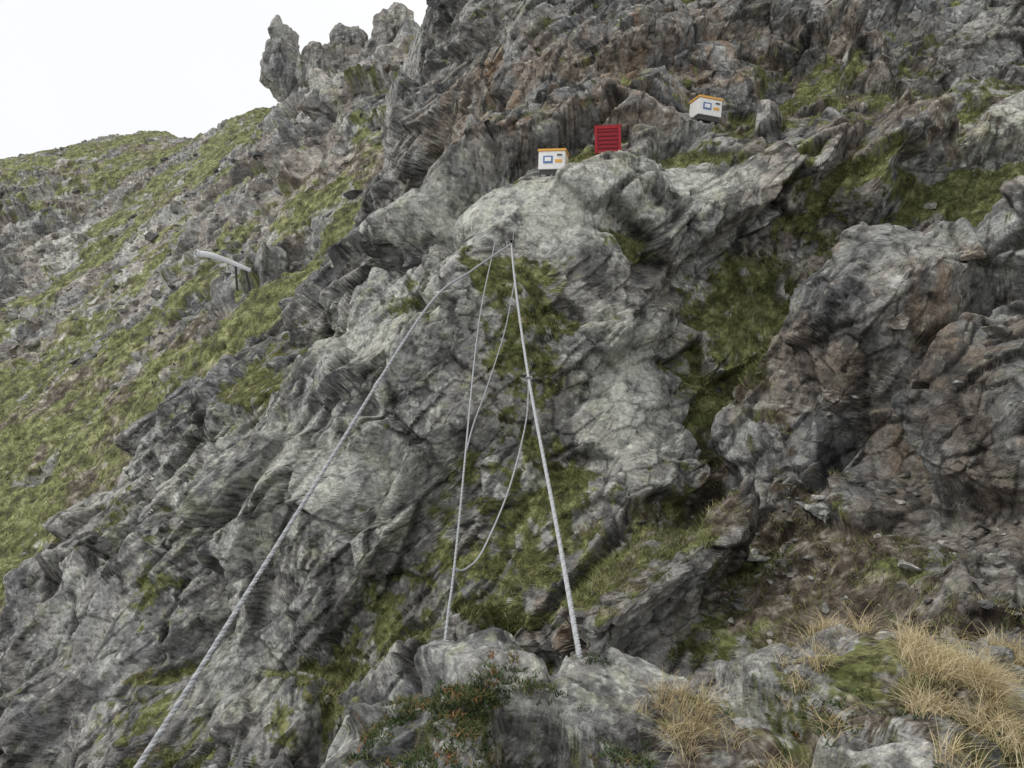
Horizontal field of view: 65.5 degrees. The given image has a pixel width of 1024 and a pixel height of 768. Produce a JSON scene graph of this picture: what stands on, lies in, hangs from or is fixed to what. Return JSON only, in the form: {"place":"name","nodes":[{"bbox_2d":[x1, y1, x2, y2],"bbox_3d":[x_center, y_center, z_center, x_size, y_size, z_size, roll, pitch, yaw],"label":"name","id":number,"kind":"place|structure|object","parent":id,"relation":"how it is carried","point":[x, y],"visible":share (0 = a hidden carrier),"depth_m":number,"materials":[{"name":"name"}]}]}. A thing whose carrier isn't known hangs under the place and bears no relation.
{"place":"outdoors","nodes":[
{"label":"outdoors","id":0,"kind":"place"},
{"bbox_2d":[0,34,416,615],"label":"mountain hillside","id":1,"kind":"structure","parent":0,"point":[288,161],"depth_m":48.28,"materials":[{"name":"green plant"}]},
{"bbox_2d":[1,234,36,254],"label":"rock outcrop","id":2,"kind":"object","parent":1,"relation":"on","point":[11,247],"visible":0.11,"depth_m":75.31,"materials":[{"name":"grey stone"}]},
{"bbox_2d":[0,48,402,555],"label":"loose stones","id":3,"kind":"object","parent":1,"relation":"on","point":[149,235],"visible":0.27,"depth_m":50.37,"materials":[{"name":"grey stone"}]},
{"bbox_2d":[193,249,250,290],"bbox_3d":[-9.313,-3.658,25.718,1.836,1.211,0.482,0,0,-31],"label":"metal pipe","id":4,"kind":"object","parent":1,"relation":"on","point":[206,254],"visible":1,"depth_m":25.62,"materials":[{"name":"metal"}]},
{"bbox_2d":[253,242,289,287],"bbox_3d":[-11.310,-3.872,37.011,2.071,5.314,1.752,0,0,0],"label":"rock outcrop","id":5,"kind":"object","parent":1,"relation":"on","point":[271,262],"visible":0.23,"depth_m":36.55,"materials":[{"name":"grey stone"}]},
{"bbox_2d":[259,14,302,102],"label":"rock outcrop","id":6,"kind":"object","parent":1,"relation":"on","point":[278,61],"visible":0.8,"depth_m":80.56,"materials":[{"name":"grey stone"}]},
{"bbox_2d":[295,41,326,87],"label":"rock outcrop","id":7,"kind":"object","parent":1,"relation":"on","point":[311,56],"visible":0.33,"depth_m":78.71,"materials":[{"name":"grey stone"}]},
{"bbox_2d":[322,22,367,70],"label":"rock outcrop","id":8,"kind":"object","parent":1,"relation":"on","point":[343,37],"visible":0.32,"depth_m":74.38,"materials":[{"name":"grey stone"}]},
{"bbox_2d":[329,43,371,78],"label":"rock outcrop","id":9,"kind":"object","parent":1,"relation":"on","point":[356,54],"visible":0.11,"depth_m":63.55,"materials":[{"name":"grey stone"}]},
{"bbox_2d":[364,2,413,52],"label":"rock outcrop","id":10,"kind":"object","parent":1,"relation":"on","point":[386,23],"visible":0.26,"depth_m":71.00,"materials":[{"name":"grey stone"}]},
{"bbox_2d":[393,17,419,43],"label":"rock outcrop","id":11,"kind":"object","parent":1,"relation":"on","point":[408,27],"visible":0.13,"depth_m":69.15,"materials":[{"name":"grey stone"}]},
{"bbox_2d":[0,0,427,158],"label":"sky","id":12,"kind":"structure","parent":0,"point":[72,72],"materials":[{"name":"white"}]},
{"bbox_2d":[0,0,1023,767],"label":"rock cliff","id":13,"kind":"structure","parent":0,"point":[448,196],"depth_m":13.09,"materials":[{"name":"grey stone"}]},
{"bbox_2d":[444,242,495,639],"bbox_3d":[-0.399,-0.299,8.502,0.155,4.048,9.006,0,0,1],"label":"rope","id":14,"kind":"object","parent":13,"relation":"attached to","point":[451,589],"visible":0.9,"depth_m":6.82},
{"bbox_2d":[467,274,515,449],"bbox_3d":[-0.264,-0.510,10.112,0.153,2.378,4.433,0,0,7],"label":"rope","id":15,"kind":"object","parent":13,"relation":"attached to","point":[491,373],"visible":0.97,"depth_m":10.42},
{"bbox_2d":[458,379,529,571],"bbox_3d":[-0.146,0.717,7.310,0.098,1.550,3.165,0,0,11],"label":"rope","id":16,"kind":"object","parent":13,"relation":"attached to","point":[470,565],"visible":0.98,"depth_m":7.86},
{"bbox_2d":[500,239,514,247],"bbox_3d":[-0.073,-2.321,13.425,0.238,0.212,0.953,0,0,0],"label":"rope anchor","id":17,"kind":"object","parent":13,"relation":"attached to","point":[510,240],"visible":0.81,"depth_m":13.03,"materials":[{"name":"metal"}]},
{"bbox_2d":[133,243,511,767],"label":"rope","id":18,"kind":"object","parent":17,"relation":"attached to","point":[170,715],"visible":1,"depth_m":4.85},
{"bbox_2d":[510,244,582,657],"bbox_3d":[0.197,-0.328,8.501,0.072,3.949,9.023,0,0,-3],"label":"rope","id":19,"kind":"object","parent":17,"relation":"attached to","point":[569,598],"visible":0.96,"depth_m":6.18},
{"bbox_2d":[46,0,1023,767],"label":"alpine turf","id":20,"kind":"structure","parent":13,"relation":"on","point":[608,558],"depth_m":12.09,"materials":[{"name":"green plant"}]},
{"bbox_2d":[897,559,921,571],"bbox_3d":[4.349,1.988,8.717,0.244,0.150,0.246,0,0,20],"label":"boulder","id":21,"kind":"object","parent":20,"relation":"on","point":[905,565],"visible":1,"depth_m":8.65,"materials":[{"name":"grey stone"}]},
{"bbox_2d":[538,148,569,175],"bbox_3d":[0.746,-3.961,14.389,0.514,0.470,0.457,2,0,12],"label":"equipment box","id":22,"kind":"object","parent":13,"relation":"on","point":[551,161],"visible":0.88,"depth_m":14.20,"materials":[{"name":"white paint"}]},
{"bbox_2d":[594,124,621,154],"bbox_3d":[1.778,-4.441,14.792,0.509,0.612,0.449,-1,0,6],"label":"red equipment box","id":23,"kind":"object","parent":13,"relation":"on","point":[607,137],"visible":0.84,"depth_m":14.59,"materials":[{"name":"paint"}]},
{"bbox_2d":[202,624,1023,767],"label":"foreground rock ledge","id":24,"kind":"object","parent":13,"relation":"on","point":[532,734],"visible":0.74,"depth_m":3.60,"materials":[{"name":"grey stone"}]},
{"bbox_2d":[334,643,1023,767],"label":"heath plants","id":25,"kind":"object","parent":24,"relation":"on","point":[465,726],"visible":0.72,"depth_m":3.49,"materials":[{"name":"green plant"}]},
{"bbox_2d":[618,598,1023,767],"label":"dry grass","id":26,"kind":"structure","parent":24,"relation":"on","point":[984,679],"depth_m":3.59,"materials":[{"name":"beige plant"}]},
{"bbox_2d":[303,94,1023,680],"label":"loose stones","id":27,"kind":"object","parent":13,"relation":"on","point":[953,548],"visible":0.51,"depth_m":9.49,"materials":[{"name":"grey stone"}]},
{"bbox_2d":[685,588,698,601],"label":"boulder","id":28,"kind":"object","parent":13,"relation":"on","point":[690,595],"visible":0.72,"depth_m":9.58,"materials":[{"name":"grey stone"}]},
{"bbox_2d":[689,94,723,123],"bbox_3d":[4.056,-5.700,16.694,0.556,0.498,0.492,5,-1,-14],"label":"equipment box","id":29,"kind":"object","parent":13,"relation":"on","point":[705,108],"visible":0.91,"depth_m":16.50,"materials":[{"name":"white paint"}]},
{"bbox_2d":[746,555,769,562],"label":"boulder","id":30,"kind":"object","parent":13,"relation":"on","point":[757,559],"visible":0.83,"depth_m":10.89,"materials":[{"name":"grey stone"}]},
{"bbox_2d":[773,477,783,482],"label":"boulder","id":31,"kind":"object","parent":13,"relation":"on","point":[776,479],"visible":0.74,"depth_m":11.55,"materials":[{"name":"grey stone"}]},
{"bbox_2d":[803,502,828,522],"bbox_3d":[4.143,1.713,10.756,0.468,0.263,0.256,0,0,41],"label":"boulder","id":32,"kind":"object","parent":13,"relation":"on","point":[820,510],"visible":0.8,"depth_m":10.65,"materials":[{"name":"grey stone"}]},
{"bbox_2d":[817,393,838,407],"bbox_3d":[4.526,0.255,11.412,0.197,0.262,0.359,0,0,0],"label":"boulder","id":33,"kind":"object","parent":13,"relation":"on","point":[828,400],"visible":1,"depth_m":11.32,"materials":[{"name":"grey stone"}]},
{"bbox_2d":[866,481,895,493],"bbox_3d":[4.970,1.414,10.743,0.424,0.196,0.208,0,0,39],"label":"boulder","id":34,"kind":"object","parent":13,"relation":"on","point":[880,487],"visible":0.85,"depth_m":10.66,"materials":[{"name":"grey stone"}]},
{"bbox_2d":[888,312,909,330],"bbox_3d":[5.463,-0.881,11.255,0.290,0.273,0.446,0,0,29],"label":"boulder","id":35,"kind":"object","parent":13,"relation":"on","point":[899,322],"visible":0.98,"depth_m":11.11,"materials":[{"name":"grey stone"}]},
{"bbox_2d":[922,202,936,208],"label":"boulder","id":36,"kind":"object","parent":13,"relation":"on","point":[932,205],"visible":0.93,"depth_m":14.68,"materials":[{"name":"grey stone"}]},
{"bbox_2d":[955,241,986,261],"bbox_3d":[6.763,-1.947,11.691,0.524,0.301,0.544,0,0,0],"label":"boulder","id":37,"kind":"object","parent":13,"relation":"on","point":[973,252],"visible":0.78,"depth_m":11.57,"materials":[{"name":"grey stone"}]},
{"bbox_2d":[981,325,1012,338],"bbox_3d":[6.213,-0.633,10.194,0.358,0.231,0.530,0,0,35],"label":"boulder","id":38,"kind":"object","parent":13,"relation":"on","point":[994,331],"visible":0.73,"depth_m":10.05,"materials":[{"name":"grey stone"}]}
]}

